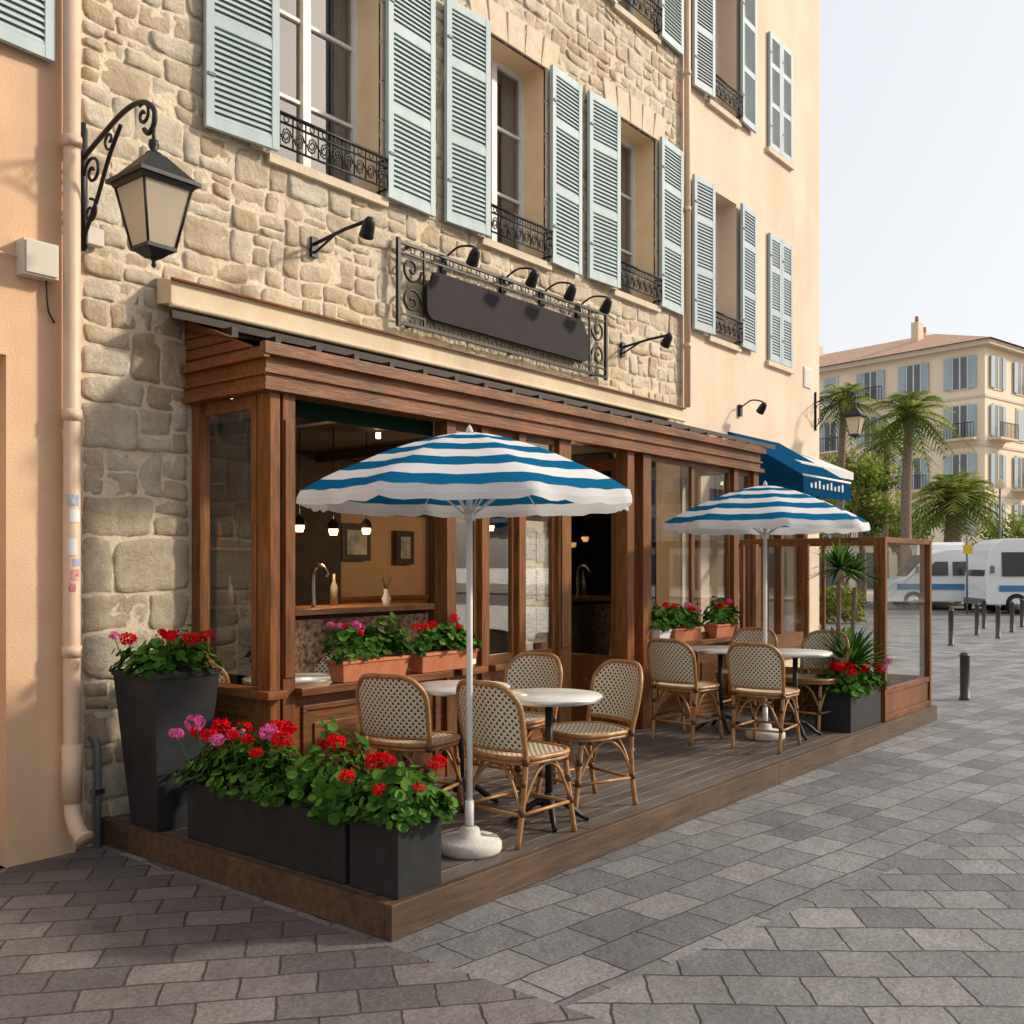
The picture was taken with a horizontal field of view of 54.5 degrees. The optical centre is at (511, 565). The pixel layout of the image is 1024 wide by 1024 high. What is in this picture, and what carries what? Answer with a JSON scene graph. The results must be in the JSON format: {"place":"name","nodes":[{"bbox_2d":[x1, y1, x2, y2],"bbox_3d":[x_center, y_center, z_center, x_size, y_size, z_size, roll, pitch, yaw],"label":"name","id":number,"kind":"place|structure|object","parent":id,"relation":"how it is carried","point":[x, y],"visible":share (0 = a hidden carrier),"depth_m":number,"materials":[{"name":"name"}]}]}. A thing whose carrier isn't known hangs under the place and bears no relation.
{"place":"outdoors","nodes":[
{"label":"outdoors","id":0,"kind":"place"},
{"bbox_2d":[0,616,1023,1023],"bbox_3d":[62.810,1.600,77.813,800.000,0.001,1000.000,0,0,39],"label":"ground","id":1,"kind":"structure","parent":0,"point":[882,882],"depth_m":4.40,"materials":[{"name":"stone"}]},
{"bbox_2d":[0,0,75,867],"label":"facade","id":2,"kind":"structure","parent":1,"relation":"on","point":[33,826],"depth_m":5.38,"materials":[{"name":"paint"}]},
{"bbox_2d":[0,237,58,322],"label":"meter box","id":3,"kind":"object","parent":2,"relation":"attached to","point":[37,260],"visible":1,"depth_m":5.31,"materials":[{"name":"beige plastic"}]},
{"bbox_2d":[61,0,94,847],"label":"drainpipe","id":4,"kind":"object","parent":2,"relation":"attached to","point":[81,834],"visible":1,"depth_m":5.44,"materials":[{"name":"beige metal"}]},
{"bbox_2d":[76,0,680,848],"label":"backing wall","id":5,"kind":"structure","parent":1,"relation":"on","point":[666,548],"depth_m":7.81,"materials":[{"name":"stone"}]},
{"bbox_2d":[87,736,104,847],"bbox_3d":[-2.389,1.281,5.683,0.107,0.638,0.077,0,0,39],"label":"conduit pipe","id":6,"kind":"object","parent":5,"relation":"attached to","point":[97,791],"visible":1,"depth_m":5.66,"materials":[{"name":"grey plastic"}]},
{"bbox_2d":[249,0,397,204],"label":"window surround","id":7,"kind":"object","parent":5,"relation":"attached to","point":[382,79],"visible":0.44,"depth_m":7.45,"materials":[{"name":"beige stone"}]},
{"bbox_2d":[265,0,388,207],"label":"window","id":8,"kind":"structure","parent":5,"relation":"attached to","point":[297,29],"depth_m":7.57,"materials":[{"name":"white paint"}]},
{"bbox_2d":[204,0,279,151],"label":"shutter","id":9,"kind":"object","parent":8,"relation":"attached to","point":[241,69],"visible":1,"depth_m":6.41,"materials":[{"name":"paint"}]},
{"bbox_2d":[280,110,388,192],"bbox_3d":[-1.272,-2.912,7.035,0.123,0.238,1.016,0,0,39],"label":"window railing","id":10,"kind":"object","parent":8,"relation":"attached to","point":[380,162],"depth_m":6.98,"materials":[{"name":"black metal"}]},
{"bbox_2d":[385,0,435,216],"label":"shutter","id":11,"kind":"object","parent":8,"relation":"attached to","point":[410,89],"visible":1,"depth_m":7.63,"materials":[{"name":"paint"}]},
{"bbox_2d":[468,0,559,266],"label":"window surround","id":12,"kind":"object","parent":5,"relation":"attached to","point":[511,31],"visible":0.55,"depth_m":8.85,"materials":[{"name":"beige stone"}]},
{"bbox_2d":[480,57,551,270],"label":"window","id":13,"kind":"structure","parent":5,"relation":"attached to","point":[506,197],"depth_m":9.15,"materials":[{"name":"white paint"}]},
{"bbox_2d":[444,0,490,236],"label":"shutter","id":14,"kind":"object","parent":13,"relation":"attached to","point":[467,118],"visible":1,"depth_m":8.11,"materials":[{"name":"paint"}]},
{"bbox_2d":[491,203,552,258],"bbox_3d":[0.056,-2.912,8.681,0.123,0.238,0.886,0,0,39],"label":"window railing","id":15,"kind":"object","parent":13,"relation":"attached to","point":[535,224],"depth_m":8.65,"materials":[{"name":"black metal"}]},
{"bbox_2d":[550,64,581,275],"bbox_3d":[0.507,-3.645,9.211,0.043,1.790,0.500,0,0,36],"label":"shutter","id":16,"kind":"object","parent":13,"relation":"attached to","point":[566,158],"visible":1,"depth_m":9.20,"materials":[{"name":"paint"}]},
{"bbox_2d":[513,110,660,312],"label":"window","id":17,"kind":"structure","parent":5,"relation":"attached to","point":[622,294],"depth_m":10.68,"materials":[{"name":"white paint"}]},
{"bbox_2d":[587,90,620,288],"bbox_3d":[0.901,-3.645,9.681,0.043,1.790,0.500,0,0,42],"label":"shutter","id":18,"kind":"object","parent":17,"relation":"attached to","point":[603,190],"visible":1,"depth_m":9.67,"materials":[{"name":"paint"}]},
{"bbox_2d":[621,260,662,302],"bbox_3d":[1.294,-2.912,10.214,0.123,0.238,0.818,0,0,39],"label":"window railing","id":19,"kind":"object","parent":17,"relation":"attached to","point":[646,285],"depth_m":10.17,"materials":[{"name":"black metal"}]},
{"bbox_2d":[659,136,682,315],"bbox_3d":[1.723,-3.645,10.719,0.043,1.790,0.500,0,0,36],"label":"shutter","id":20,"kind":"object","parent":17,"relation":"attached to","point":[670,214],"visible":1,"depth_m":10.71,"materials":[{"name":"paint"}]},
{"bbox_2d":[602,77,665,308],"bbox_3d":[1.263,-3.776,10.240,0.042,2.047,1.252,0,0,39],"label":"window surround","id":21,"kind":"object","parent":5,"relation":"attached to","point":[632,114],"visible":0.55,"depth_m":10.38,"materials":[{"name":"beige stone"}]},
{"bbox_2d":[611,0,660,44],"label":"window","id":22,"kind":"structure","parent":5,"relation":"attached to","point":[620,10],"depth_m":10.28,"materials":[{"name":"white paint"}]},
{"bbox_2d":[624,0,662,33],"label":"window railing","id":23,"kind":"object","parent":22,"relation":"attached to","point":[641,3],"depth_m":10.31,"materials":[{"name":"black metal"}]},
{"bbox_2d":[659,0,683,55],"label":"shutter","id":24,"kind":"object","parent":22,"relation":"attached to","point":[671,34],"visible":1,"depth_m":10.76,"materials":[{"name":"paint"}]},
{"bbox_2d":[170,309,774,782],"bbox_3d":[0.335,-0.060,8.391,0.900,3.020,6.920,0,0,39],"label":"wooden veranda","id":25,"kind":"object","parent":1,"relation":"on","point":[228,367],"visible":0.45,"depth_m":6.85,"materials":[{"name":"brown wood"}]},
{"bbox_2d":[108,624,224,831],"bbox_3d":[-1.937,0.889,5.597,0.532,1.121,0.537,0,0,39],"label":"tall planter","id":26,"kind":"object","parent":25,"relation":"on","point":[161,689],"visible":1,"depth_m":5.46,"materials":[{"name":"black plastic"}]},
{"bbox_2d":[241,673,330,685],"bbox_3d":[-1.494,1.107,6.667,0.617,0.723,0.617,0,0,39],"label":"bistro table","id":27,"kind":"object","parent":25,"relation":"on","point":[300,678],"visible":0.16,"depth_m":6.60,"materials":[{"name":"silver metal"}]},
{"bbox_2d":[317,612,415,682],"bbox_3d":[-0.901,0.504,6.325,0.259,0.418,0.706,0,0,39],"label":"window box planter","id":28,"kind":"object","parent":25,"relation":"on","point":[354,666],"visible":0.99,"depth_m":6.21,"materials":[{"name":"ceramic"}]},
{"bbox_2d":[356,673,463,811],"bbox_3d":[-0.584,1.020,5.705,0.486,0.862,0.597,0,0,25],"label":"rattan chair","id":29,"kind":"object","parent":25,"relation":"on","point":[394,713],"visible":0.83,"depth_m":5.50,"materials":[{"name":"wicker"}]},
{"bbox_2d":[157,277,685,421],"bbox_3d":[-0.138,-1.637,8.330,0.181,0.207,6.170,0,0,39],"label":"retracted awning","id":30,"kind":"object","parent":25,"relation":"on","point":[179,293],"visible":1,"depth_m":7.18,"materials":[{"name":"beige fabric"}]},
{"bbox_2d":[399,613,482,672],"bbox_3d":[-0.475,0.520,6.830,0.268,0.387,0.742,0,0,39],"label":"window box planter","id":31,"kind":"object","parent":25,"relation":"on","point":[431,659],"visible":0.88,"depth_m":6.71,"materials":[{"name":"ceramic"}]},
{"bbox_2d":[526,521,546,643],"bbox_3d":[0.174,0.125,7.757,0.017,0.950,0.330,0,0,39],"label":"glass window pane","id":32,"kind":"object","parent":25,"relation":"attached to","point":[536,581],"visible":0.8,"depth_m":7.77,"materials":[{"name":"clear glass"}]},
{"bbox_2d":[571,459,615,723],"bbox_3d":[0.689,0.245,9.005,0.680,2.390,0.040,0,0,39],"label":"open door","id":33,"kind":"structure","parent":25,"relation":"in","point":[583,666],"depth_m":8.92,"materials":[{"name":"brown wood"}]},
{"bbox_2d":[651,602,675,638],"bbox_3d":[1.337,0.519,9.080,0.252,0.389,0.324,0,0,39],"label":"window box planter","id":34,"kind":"object","parent":25,"relation":"on","point":[662,623],"visible":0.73,"depth_m":9.00,"materials":[{"name":"white"}]},
{"bbox_2d":[659,602,702,641],"bbox_3d":[1.591,0.524,9.396,0.244,0.379,0.639,0,0,39],"label":"window box planter","id":35,"kind":"object","parent":25,"relation":"on","point":[685,619],"visible":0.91,"depth_m":9.35,"materials":[{"name":"ceramic"}]},
{"bbox_2d":[646,638,722,744],"bbox_3d":[1.437,1.020,8.313,0.486,0.862,0.597,0,0,43],"label":"rattan chair","id":36,"kind":"object","parent":25,"relation":"on","point":[672,665],"visible":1,"depth_m":8.15,"materials":[{"name":"wicker"}]},
{"bbox_2d":[690,645,745,733],"bbox_3d":[1.847,1.089,8.816,0.617,0.723,0.617,0,0,39],"label":"bistro table","id":37,"kind":"object","parent":25,"relation":"on","point":[720,651],"visible":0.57,"depth_m":8.79,"materials":[{"name":"metal"}]},
{"bbox_2d":[701,596,739,637],"bbox_3d":[2.108,0.505,10.042,0.252,0.415,0.596,0,0,39],"label":"window box planter","id":38,"kind":"object","parent":25,"relation":"on","point":[719,615],"visible":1,"depth_m":9.93,"materials":[{"name":"ceramic"}]},
{"bbox_2d":[713,627,777,726],"bbox_3d":[2.189,1.020,9.323,0.486,0.862,0.597,0,0,36],"label":"rattan chair","id":39,"kind":"object","parent":25,"relation":"on","point":[750,634],"visible":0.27,"depth_m":9.50,"materials":[{"name":"wicker"}]},
{"bbox_2d":[662,481,869,741],"bbox_3d":[2.131,0.364,8.372,1.609,2.169,1.609,0,0,-17],"label":"striped umbrella","id":40,"kind":"object","parent":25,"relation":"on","point":[765,510],"visible":0.98,"depth_m":7.94,"materials":[{"name":"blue fabric"}]},
{"bbox_2d":[776,648,832,740],"bbox_3d":[2.416,1.089,8.485,0.617,0.723,0.617,0,0,39],"label":"bistro table","id":41,"kind":"object","parent":25,"relation":"on","point":[794,654],"visible":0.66,"depth_m":8.46,"materials":[{"name":"silver metal"}]},
{"bbox_2d":[739,537,931,721],"bbox_3d":[3.049,0.590,10.480,2.220,1.720,1.440,0,0,39],"label":"glass screen","id":42,"kind":"object","parent":25,"relation":"on","point":[902,694],"visible":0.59,"depth_m":9.89,"materials":[{"name":"brown wood"}]},
{"bbox_2d":[800,539,907,732],"bbox_3d":[3.059,0.593,9.055,1.120,1.713,1.083,0,0,39],"label":"yucca planter","id":43,"kind":"object","parent":25,"relation":"on","point":[853,704],"visible":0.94,"depth_m":8.89,"materials":[{"name":"black plant"}]},
{"bbox_2d":[205,395,768,683],"bbox_3d":[-0.487,0.125,10.032,3.840,2.950,9.000,0,0,39],"label":"room","id":44,"kind":"object","parent":1,"relation":"on","point":[357,582],"visible":0.23,"depth_m":10.46,"materials":[{"name":"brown wood"}]},
{"bbox_2d":[229,602,434,686],"bbox_3d":[-1.516,0.910,8.710,0.600,1.120,1.850,0,0,39],"label":"bar counter","id":45,"kind":"object","parent":44,"relation":"on","point":[312,629],"visible":0.36,"depth_m":8.23,"materials":[{"name":"brown wood"}]},
{"bbox_2d":[210,517,391,608],"bbox_3d":[-2.259,-0.030,8.891,1.875,0.860,1.800,0,0,39],"label":"bottle shelf","id":46,"kind":"object","parent":45,"relation":"on","point":[386,598],"visible":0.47,"depth_m":9.41,"materials":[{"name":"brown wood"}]},
{"bbox_2d":[311,651,364,673],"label":"rattan chair","id":47,"kind":"object","parent":44,"relation":"on","point":[321,666],"visible":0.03,"depth_m":7.14,"materials":[{"name":"wicker"}]},
{"bbox_2d":[101,705,936,940],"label":"wooden deck","id":48,"kind":"structure","parent":1,"relation":"on","point":[679,779],"depth_m":5.72,"materials":[{"name":"brown wood"}]},
{"bbox_2d":[163,715,387,883],"bbox_3d":[-1.162,1.092,5.027,1.566,0.715,0.498,0,0,39],"label":"long planter box","id":49,"kind":"object","parent":48,"relation":"on","point":[266,813],"visible":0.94,"depth_m":4.89,"materials":[{"name":"black"}]},
{"bbox_2d":[325,752,457,899],"bbox_3d":[-0.531,1.153,4.517,0.524,0.591,0.488,0,0,39],"label":"square planter box","id":50,"kind":"object","parent":48,"relation":"on","point":[395,847],"visible":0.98,"depth_m":4.40,"materials":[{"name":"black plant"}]},
{"bbox_2d":[296,424,631,859],"bbox_3d":[-0.214,0.364,5.060,1.609,2.169,1.609,0,0,3],"label":"striped umbrella","id":51,"kind":"object","parent":48,"relation":"on","point":[469,475],"visible":0.99,"depth_m":4.68,"materials":[{"name":"blue fabric"}]},
{"bbox_2d":[419,680,510,812],"bbox_3d":[-0.312,1.089,6.061,0.617,0.723,0.617,0,0,39],"label":"bistro table","id":52,"kind":"object","parent":48,"relation":"on","point":[441,688],"visible":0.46,"depth_m":6.04,"materials":[{"name":"silver metal"}]},
{"bbox_2d":[456,679,576,849],"bbox_3d":[0.011,1.020,5.351,0.486,0.862,0.597,0,0,42],"label":"rattan chair","id":53,"kind":"object","parent":48,"relation":"on","point":[500,739],"visible":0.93,"depth_m":5.16,"materials":[{"name":"wicker"}]},
{"bbox_2d":[473,652,562,797],"bbox_3d":[0.029,1.020,6.568,0.486,0.862,0.597,0,0,35],"label":"rattan chair","id":54,"kind":"object","parent":48,"relation":"on","point":[524,670],"visible":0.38,"depth_m":6.75,"materials":[{"name":"wicker"}]},
{"bbox_2d":[508,688,602,831],"bbox_3d":[0.209,1.089,5.640,0.617,0.723,0.617,0,0,39],"label":"bistro table","id":55,"kind":"object","parent":48,"relation":"on","point":[548,699],"visible":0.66,"depth_m":5.62,"materials":[{"name":"silver metal"}]},
{"bbox_2d":[534,659,642,815],"bbox_3d":[0.488,1.020,6.092,0.597,0.862,0.486,0,0,-35],"label":"rattan chair","id":56,"kind":"object","parent":48,"relation":"on","point":[617,684],"visible":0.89,"depth_m":6.12,"materials":[{"name":"wicker"}]},
{"bbox_2d":[726,642,800,753],"bbox_3d":[2.009,1.020,7.928,0.486,0.862,0.597,0,0,35],"label":"rattan chair","id":57,"kind":"object","parent":48,"relation":"on","point":[755,670],"visible":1,"depth_m":7.75,"materials":[{"name":"wicker"}]},
{"bbox_2d":[778,630,849,731],"bbox_3d":[2.713,1.020,8.925,0.486,0.862,0.597,0,0,45],"label":"rattan chair","id":58,"kind":"object","parent":48,"relation":"on","point":[812,639],"visible":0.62,"depth_m":9.07,"materials":[{"name":"wicker"}]},
{"bbox_2d":[312,0,818,667],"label":"facade","id":59,"kind":"structure","parent":1,"relation":"on","point":[734,164],"depth_m":12.54,"materials":[{"name":"paint"}]},
{"bbox_2d":[81,0,681,843],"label":"stonework","id":60,"kind":"object","parent":59,"relation":"attached to","point":[145,564],"visible":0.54,"depth_m":6.16,"materials":[{"name":"stone"}]},
{"bbox_2d":[86,226,103,248],"bbox_3d":[-2.380,-1.870,5.661,0.055,0.100,0.100,0,0,39],"label":"junction box","id":61,"kind":"object","parent":60,"relation":"attached to","point":[94,237],"visible":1,"depth_m":5.64,"materials":[{"name":"beige plastic"}]},
{"bbox_2d":[81,99,201,268],"bbox_3d":[-2.092,-2.021,5.351,0.942,0.958,0.344,0,0,39],"label":"wall lantern","id":62,"kind":"object","parent":60,"relation":"attached to","point":[154,188],"depth_m":5.13,"materials":[{"name":"metal"}]},
{"bbox_2d":[309,216,374,258],"bbox_3d":[-1.143,-2.231,6.769,0.624,0.162,0.116,0,0,39],"label":"wall spotlight","id":63,"kind":"object","parent":60,"relation":"attached to","point":[367,229],"depth_m":6.71,"materials":[{"name":"metal"}]},
{"bbox_2d":[439,245,479,274],"bbox_3d":[-0.400,-2.433,7.865,0.406,0.193,0.116,0,0,39],"label":"sign spotlight","id":64,"kind":"object","parent":60,"relation":"attached to","point":[473,257],"visible":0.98,"depth_m":7.77,"materials":[{"name":"metal"}]},
{"bbox_2d":[396,236,607,380],"bbox_3d":[0.011,-2.145,8.615,0.115,0.670,2.848,0,0,39],"label":"hanging signboard","id":65,"kind":"object","parent":60,"relation":"attached to","point":[450,302],"visible":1,"depth_m":8.38,"materials":[{"name":"metal"}]},
{"bbox_2d":[499,267,538,293],"bbox_3d":[0.071,-2.433,8.449,0.406,0.193,0.116,0,0,39],"label":"sign spotlight","id":66,"kind":"object","parent":60,"relation":"attached to","point":[531,279],"visible":0.95,"depth_m":8.35,"materials":[{"name":"metal"}]},
{"bbox_2d":[538,282,576,306],"bbox_3d":[0.416,-2.433,8.877,0.406,0.193,0.116,0,0,39],"label":"sign spotlight","id":67,"kind":"object","parent":60,"relation":"attached to","point":[570,294],"visible":0.94,"depth_m":8.78,"materials":[{"name":"metal"}]},
{"bbox_2d":[574,295,611,318],"bbox_3d":[0.774,-2.433,9.321,0.406,0.193,0.116,0,0,39],"label":"sign spotlight","id":68,"kind":"object","parent":60,"relation":"attached to","point":[605,307],"visible":0.96,"depth_m":9.22,"materials":[{"name":"metal"}]},
{"bbox_2d":[619,333,672,356],"bbox_3d":[1.339,-2.191,9.867,0.594,0.162,0.116,0,0,39],"label":"wall spotlight","id":69,"kind":"object","parent":60,"relation":"attached to","point":[666,341],"depth_m":9.81,"materials":[{"name":"metal"}]},
{"bbox_2d":[684,0,690,407],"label":"drainpipe","id":70,"kind":"object","parent":59,"relation":"attached to","point":[687,203],"visible":0.98,"depth_m":10.93,"materials":[{"name":"brown metal"}]},
{"bbox_2d":[706,0,741,127],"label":"window","id":71,"kind":"structure","parent":59,"relation":"attached to","point":[713,104],"depth_m":11.95,"materials":[{"name":"white paint"}]},
{"bbox_2d":[692,0,714,97],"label":"shutter","id":72,"kind":"object","parent":71,"relation":"attached to","point":[703,45],"visible":1,"depth_m":11.22,"materials":[{"name":"blue paint"}]},
{"bbox_2d":[708,74,743,117],"bbox_3d":[2.509,-5.512,11.687,0.123,0.238,0.726,0,0,39],"label":"window railing","id":73,"kind":"object","parent":71,"relation":"attached to","point":[740,98],"depth_m":11.65,"materials":[{"name":"black metal"}]},
{"bbox_2d":[740,0,756,133],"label":"shutter","id":74,"kind":"object","parent":71,"relation":"attached to","point":[748,52],"visible":1,"depth_m":12.13,"materials":[{"name":"grey paint"}]},
{"bbox_2d":[706,208,741,351],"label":"window","id":75,"kind":"structure","parent":59,"relation":"attached to","point":[714,339],"depth_m":11.99,"materials":[{"name":"white paint"}]},
{"bbox_2d":[692,173,715,334],"bbox_3d":[2.167,-3.500,11.215,0.043,1.720,0.430,0,0,43],"label":"shutter","id":76,"kind":"object","parent":75,"relation":"attached to","point":[703,255],"visible":1,"depth_m":11.21,"materials":[{"name":"grey paint"}]},
{"bbox_2d":[716,311,743,343],"bbox_3d":[2.509,-2.802,11.687,0.123,0.238,0.726,0,0,39],"label":"window railing","id":77,"kind":"object","parent":75,"relation":"attached to","point":[725,329],"depth_m":11.66,"materials":[{"name":"black metal"}]},
{"bbox_2d":[740,203,756,352],"bbox_3d":[2.889,-3.500,12.127,0.043,1.720,0.430,0,0,36],"label":"shutter","id":78,"kind":"object","parent":75,"relation":"attached to","point":[748,267],"visible":1,"depth_m":12.12,"materials":[{"name":"grey paint"}]},
{"bbox_2d":[710,489,803,659],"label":"shop window","id":79,"kind":"structure","parent":59,"relation":"attached to","point":[794,639],"depth_m":13.17,"materials":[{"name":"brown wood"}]},
{"bbox_2d":[768,232,781,363],"bbox_3d":[3.382,-3.430,12.785,0.043,1.620,0.345,0,0,39],"label":"closed shutter","id":80,"kind":"object","parent":59,"relation":"attached to","point":[774,298],"visible":1,"depth_m":12.79,"materials":[{"name":"grey paint"}]},
{"bbox_2d":[768,31,781,154],"bbox_3d":[3.382,-6.065,12.785,0.043,1.470,0.345,0,0,39],"label":"closed shutter","id":81,"kind":"object","parent":59,"relation":"attached to","point":[774,92],"visible":1,"depth_m":12.79,"materials":[{"name":"paint"}]},
{"bbox_2d":[765,146,794,170],"bbox_3d":[3.489,-5.290,12.927,0.050,0.060,0.800,0,0,39],"label":"window sill","id":82,"kind":"structure","parent":59,"relation":"attached to","point":[781,159],"depth_m":12.88,"materials":[{"name":"stone"}]},
{"bbox_2d":[781,240,792,367],"bbox_3d":[3.605,-3.430,13.061,0.043,1.620,0.345,0,0,39],"label":"closed shutter","id":83,"kind":"object","parent":59,"relation":"attached to","point":[787,304],"visible":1,"depth_m":13.08,"materials":[{"name":"grey paint"}]},
{"bbox_2d":[782,43,792,163],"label":"closed shutter","id":84,"kind":"object","parent":59,"relation":"attached to","point":[787,103],"visible":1,"depth_m":13.10,"materials":[{"name":"grey paint"}]},
{"bbox_2d":[728,431,850,501],"bbox_3d":[3.391,-1.195,12.093,0.945,0.810,1.460,0,0,39],"label":"blue awning","id":85,"kind":"object","parent":59,"relation":"attached to","point":[782,466],"visible":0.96,"depth_m":11.64,"materials":[{"name":"fabric"}]},
{"bbox_2d":[795,453,853,479],"bbox_3d":[3.836,-1.340,12.936,0.580,0.360,1.750,0,0,39],"label":"white awning","id":86,"kind":"object","parent":59,"relation":"attached to","point":[839,471],"visible":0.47,"depth_m":13.12,"materials":[{"name":"fabric"}]},
{"bbox_2d":[814,391,867,439],"bbox_3d":[4.483,-2.066,13.666,0.714,0.718,0.258,0,0,39],"label":"wall lantern","id":87,"kind":"object","parent":59,"relation":"attached to","point":[854,416],"depth_m":13.50,"materials":[{"name":"metal"}]},
{"bbox_2d":[819,584,866,622],"bbox_3d":[6.845,1.040,29.816,7.310,1.218,1.125,0,0,39],"label":"hedge","id":88,"kind":"object","parent":1,"relation":"on","point":[846,596],"visible":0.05,"depth_m":27.69,"materials":[{"name":"green plant"}]},
{"bbox_2d":[959,652,970,700],"bbox_3d":[5.415,1.315,11.899,0.134,0.570,0.134,0,0,39],"label":"bollard","id":89,"kind":"object","parent":1,"relation":"on","point":[965,675],"visible":1,"depth_m":11.85,"materials":[{"name":"metal"}]},
{"bbox_2d":[819,588,974,605],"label":"promenade","id":90,"kind":"structure","parent":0,"point":[870,594],"depth_m":41.30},
{"bbox_2d":[848,421,937,578],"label":"palm tree","id":91,"kind":"object","parent":90,"relation":"on","point":[884,533],"visible":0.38,"depth_m":47.96,"materials":[{"name":"green plant"}]},
{"bbox_2d":[867,499,941,573],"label":"leafy tree","id":92,"kind":"object","parent":90,"relation":"on","point":[892,527],"visible":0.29,"depth_m":51.50,"materials":[{"name":"green plant"}]},
{"bbox_2d":[888,469,1015,554],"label":"palm tree","id":93,"kind":"object","parent":90,"relation":"on","point":[955,496],"visible":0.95,"depth_m":45.68,"materials":[{"name":"green plant"}]},
{"bbox_2d":[975,510,1023,543],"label":"leafy tree","id":94,"kind":"object","parent":90,"relation":"on","point":[1019,528],"visible":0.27,"depth_m":50.08,"materials":[{"name":"green plant"}]},
{"bbox_2d":[819,316,1023,588],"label":"hotel building","id":95,"kind":"structure","parent":0,"point":[976,383],"depth_m":62.34,"materials":[{"name":"paint"}]},
{"bbox_2d":[819,354,1023,588],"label":"windows","id":96,"kind":"structure","parent":95,"relation":"in","point":[959,371],"depth_m":61.80,"materials":[{"name":"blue glass"}]},
{"bbox_2d":[819,0,1023,353],"label":"sky","id":97,"kind":"structure","parent":0,"point":[921,102],"materials":[{"name":"white"}]},
{"bbox_2d":[830,604,1019,621],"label":"road","id":98,"kind":"structure","parent":0,"point":[938,612],"depth_m":33.35,"materials":[{"name":"grey asphalt"}]},
{"bbox_2d":[819,381,888,589],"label":"palm tree","id":99,"kind":"object","parent":98,"relation":"on","point":[843,404],"visible":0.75,"depth_m":40.05,"materials":[{"name":"green plant"}]},
{"bbox_2d":[828,451,901,603],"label":"leafy tree","id":100,"kind":"object","parent":98,"relation":"on","point":[873,515],"visible":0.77,"depth_m":41.23,"materials":[{"name":"green plant"}]},
{"bbox_2d":[846,388,976,607],"bbox_3d":[15.202,-2.618,38.067,4.318,8.454,3.890,0,0,-37],"label":"palm tree","id":101,"kind":"object","parent":98,"relation":"on","point":[912,408],"visible":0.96,"depth_m":37.98,"materials":[{"name":"green plant"}]},
{"bbox_2d":[873,549,1005,610],"bbox_3d":[16.132,0.492,36.610,5.080,2.200,2.340,0,0,9],"label":"delivery van","id":102,"kind":"object","parent":98,"relation":"on","point":[948,576],"visible":0.36,"depth_m":35.78,"materials":[{"name":"white paint"}]},
{"bbox_2d":[912,542,971,608],"bbox_3d":[16.565,0.342,38.624,2.240,2.500,5.680,0,0,19],"label":"camper van","id":103,"kind":"object","parent":98,"relation":"on","point":[939,546],"visible":0.16,"depth_m":37.67,"materials":[{"name":"white paint"}]},
{"bbox_2d":[963,539,1023,613],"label":"coach bus","id":104,"kind":"object","parent":98,"relation":"on","point":[995,572],"visible":0.84,"depth_m":32.91,"materials":[{"name":"white paint"}]},
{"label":"window","id":105,"kind":"object","parent":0,"visible":0},
{"bbox_2d":[0,0,54,62],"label":"shutter","id":106,"kind":"object","parent":105,"relation":"attached to","point":[27,26],"visible":1,"depth_m":5.32,"materials":[{"name":"paint"}]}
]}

